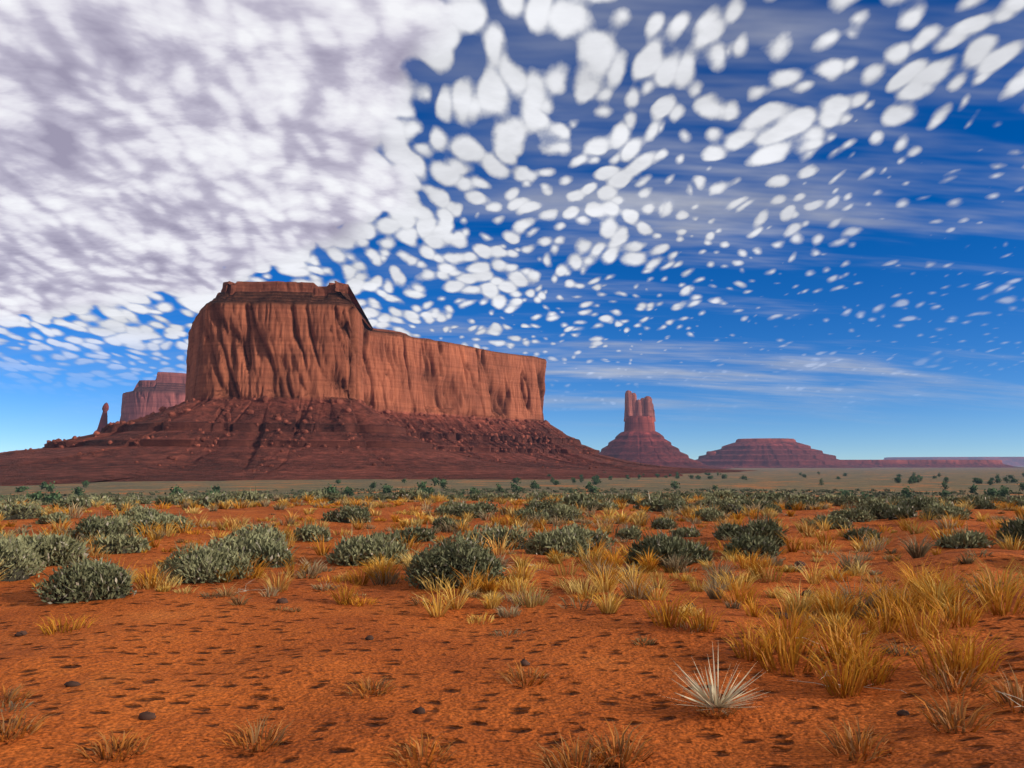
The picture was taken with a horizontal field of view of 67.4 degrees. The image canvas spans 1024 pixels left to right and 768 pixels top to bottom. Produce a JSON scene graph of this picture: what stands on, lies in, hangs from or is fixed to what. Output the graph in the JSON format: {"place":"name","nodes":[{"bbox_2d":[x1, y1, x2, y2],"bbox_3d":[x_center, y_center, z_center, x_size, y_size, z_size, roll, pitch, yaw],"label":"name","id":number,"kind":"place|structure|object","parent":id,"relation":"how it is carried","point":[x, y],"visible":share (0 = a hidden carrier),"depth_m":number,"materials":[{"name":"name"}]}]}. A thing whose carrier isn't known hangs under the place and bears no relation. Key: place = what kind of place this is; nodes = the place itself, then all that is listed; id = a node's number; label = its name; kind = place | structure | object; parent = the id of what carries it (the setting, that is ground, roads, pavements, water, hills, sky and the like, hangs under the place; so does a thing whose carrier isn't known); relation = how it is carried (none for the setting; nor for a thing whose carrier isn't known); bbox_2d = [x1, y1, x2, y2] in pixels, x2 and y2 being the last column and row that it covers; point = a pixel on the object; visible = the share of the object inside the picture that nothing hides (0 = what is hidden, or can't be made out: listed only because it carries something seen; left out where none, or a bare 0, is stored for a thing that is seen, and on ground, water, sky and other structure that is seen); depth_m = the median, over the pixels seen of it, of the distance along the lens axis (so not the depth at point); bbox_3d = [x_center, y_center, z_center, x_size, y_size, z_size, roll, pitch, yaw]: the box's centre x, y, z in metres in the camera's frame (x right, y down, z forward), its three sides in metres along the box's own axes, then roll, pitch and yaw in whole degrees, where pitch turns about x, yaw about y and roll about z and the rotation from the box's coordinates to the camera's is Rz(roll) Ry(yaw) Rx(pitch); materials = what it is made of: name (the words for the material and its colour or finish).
{"place":"outdoors","nodes":[
{"label":"outdoors","id":0,"kind":"place"},
{"bbox_2d":[119,372,185,421],"bbox_3d":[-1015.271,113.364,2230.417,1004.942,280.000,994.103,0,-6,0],"label":"distant butte","id":1,"kind":"object","parent":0,"point":[143,398],"visible":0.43,"depth_m":2152.11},
{"bbox_2d":[0,466,1023,767],"bbox_3d":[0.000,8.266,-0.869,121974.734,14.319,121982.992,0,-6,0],"label":"ground","id":2,"kind":"structure","parent":0,"point":[194,672],"depth_m":6.00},
{"bbox_2d":[0,281,753,485],"bbox_3d":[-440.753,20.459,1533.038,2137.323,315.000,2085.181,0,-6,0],"label":"mesa","id":3,"kind":"structure","parent":2,"relation":"on","point":[291,345],"depth_m":1207.54,"materials":[{"name":"brown stone"}]},
{"bbox_2d":[97,403,108,431],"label":"rock spire","id":4,"kind":"structure","parent":3,"relation":"on","point":[103,422],"depth_m":1796.42,"materials":[{"name":"brown stone"}]},
{"bbox_2d":[16,395,660,471],"bbox_3d":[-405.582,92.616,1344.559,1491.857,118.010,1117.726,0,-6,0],"label":"talus boulders","id":5,"kind":"object","parent":3,"relation":"on","point":[309,417],"visible":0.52,"depth_m":1194.04,"materials":[{"name":"brown stone"}]},
{"bbox_2d":[15,519,992,719],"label":"pebbles","id":6,"kind":"object","parent":2,"relation":"on","point":[146,715],"visible":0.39,"depth_m":5.42,"materials":[{"name":"stone"}]},
{"bbox_2d":[0,505,1023,603],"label":"sage bushes","id":7,"kind":"object","parent":2,"relation":"on","point":[41,549],"visible":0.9,"depth_m":10.58,"materials":[{"name":"green plant"}]},
{"bbox_2d":[0,496,1023,603],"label":"shrubs","id":8,"kind":"object","parent":2,"relation":"on","point":[21,571],"visible":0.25,"depth_m":13.28,"materials":[{"name":"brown plant"}]},
{"bbox_2d":[0,485,1023,567],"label":"shrubs","id":9,"kind":"object","parent":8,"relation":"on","point":[271,541],"visible":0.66,"depth_m":22.16,"materials":[{"name":"green plant"}]},
{"bbox_2d":[0,492,1023,767],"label":"grass tufts","id":10,"kind":"object","parent":2,"relation":"on","point":[840,610],"visible":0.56,"depth_m":8.33,"materials":[{"name":"plant"}]},
{"bbox_2d":[0,472,1023,503],"bbox_3d":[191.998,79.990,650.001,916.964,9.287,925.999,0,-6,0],"label":"juniper tree crowns","id":11,"kind":"object","parent":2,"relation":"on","point":[906,492],"visible":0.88,"depth_m":377.15,"materials":[{"name":"green plant"}]},
{"bbox_2d":[234,563,1023,706],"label":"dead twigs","id":12,"kind":"object","parent":2,"relation":"on","point":[790,680],"visible":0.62,"depth_m":5.47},
{"bbox_2d":[599,416,730,468],"bbox_3d":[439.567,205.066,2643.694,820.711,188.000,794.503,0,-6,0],"label":"butte","id":13,"kind":"object","parent":2,"relation":"on","point":[639,439],"visible":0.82,"depth_m":2551.55,"materials":[{"name":"brown stone"}]},
{"bbox_2d":[624,390,632,421],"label":"rock spire","id":14,"kind":"structure","parent":13,"relation":"on","point":[628,411],"depth_m":2647.54,"materials":[{"name":"brown stone"}]},
{"bbox_2d":[632,393,636,415],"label":"rock spire","id":15,"kind":"structure","parent":13,"relation":"on","point":[634,398],"depth_m":2652.26,"materials":[{"name":"brown stone"}]},
{"bbox_2d":[636,399,641,415],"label":"rock spire","id":16,"kind":"structure","parent":13,"relation":"on","point":[638,408],"depth_m":2645.19,"materials":[{"name":"brown stone"}]},
{"bbox_2d":[640,398,644,415],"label":"rock spire","id":17,"kind":"structure","parent":13,"relation":"on","point":[642,405],"depth_m":2649.18,"materials":[{"name":"brown stone"}]},
{"bbox_2d":[644,396,652,416],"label":"rock spire","id":18,"kind":"structure","parent":13,"relation":"on","point":[648,406],"depth_m":2645.13,"materials":[{"name":"brown stone"}]},
{"bbox_2d":[696,438,868,467],"bbox_3d":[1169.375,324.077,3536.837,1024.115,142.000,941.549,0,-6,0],"label":"mesa","id":19,"kind":"structure","parent":2,"relation":"on","point":[767,453],"depth_m":3333.03,"materials":[{"name":"brown stone"}]},
{"bbox_2d":[844,460,1023,467],"bbox_3d":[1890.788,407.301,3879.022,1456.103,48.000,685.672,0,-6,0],"label":"mesa","id":20,"kind":"structure","parent":2,"relation":"on","point":[932,463],"depth_m":3717.83,"materials":[{"name":"red stone"}]},
{"bbox_2d":[0,0,1023,459],"label":"sky","id":21,"kind":"structure","parent":0,"point":[802,221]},
{"bbox_2d":[698,451,716,464],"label":"rock outcrop","id":22,"kind":"object","parent":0,"point":[708,455],"visible":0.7,"depth_m":3448.68,"materials":[{"name":"brown stone"}]},
{"bbox_2d":[884,457,1023,465],"bbox_3d":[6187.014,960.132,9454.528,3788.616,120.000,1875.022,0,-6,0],"label":"mesa","id":23,"kind":"structure","parent":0,"point":[1015,461],"depth_m":9125.74,"materials":[{"name":"red stone"}]}
]}

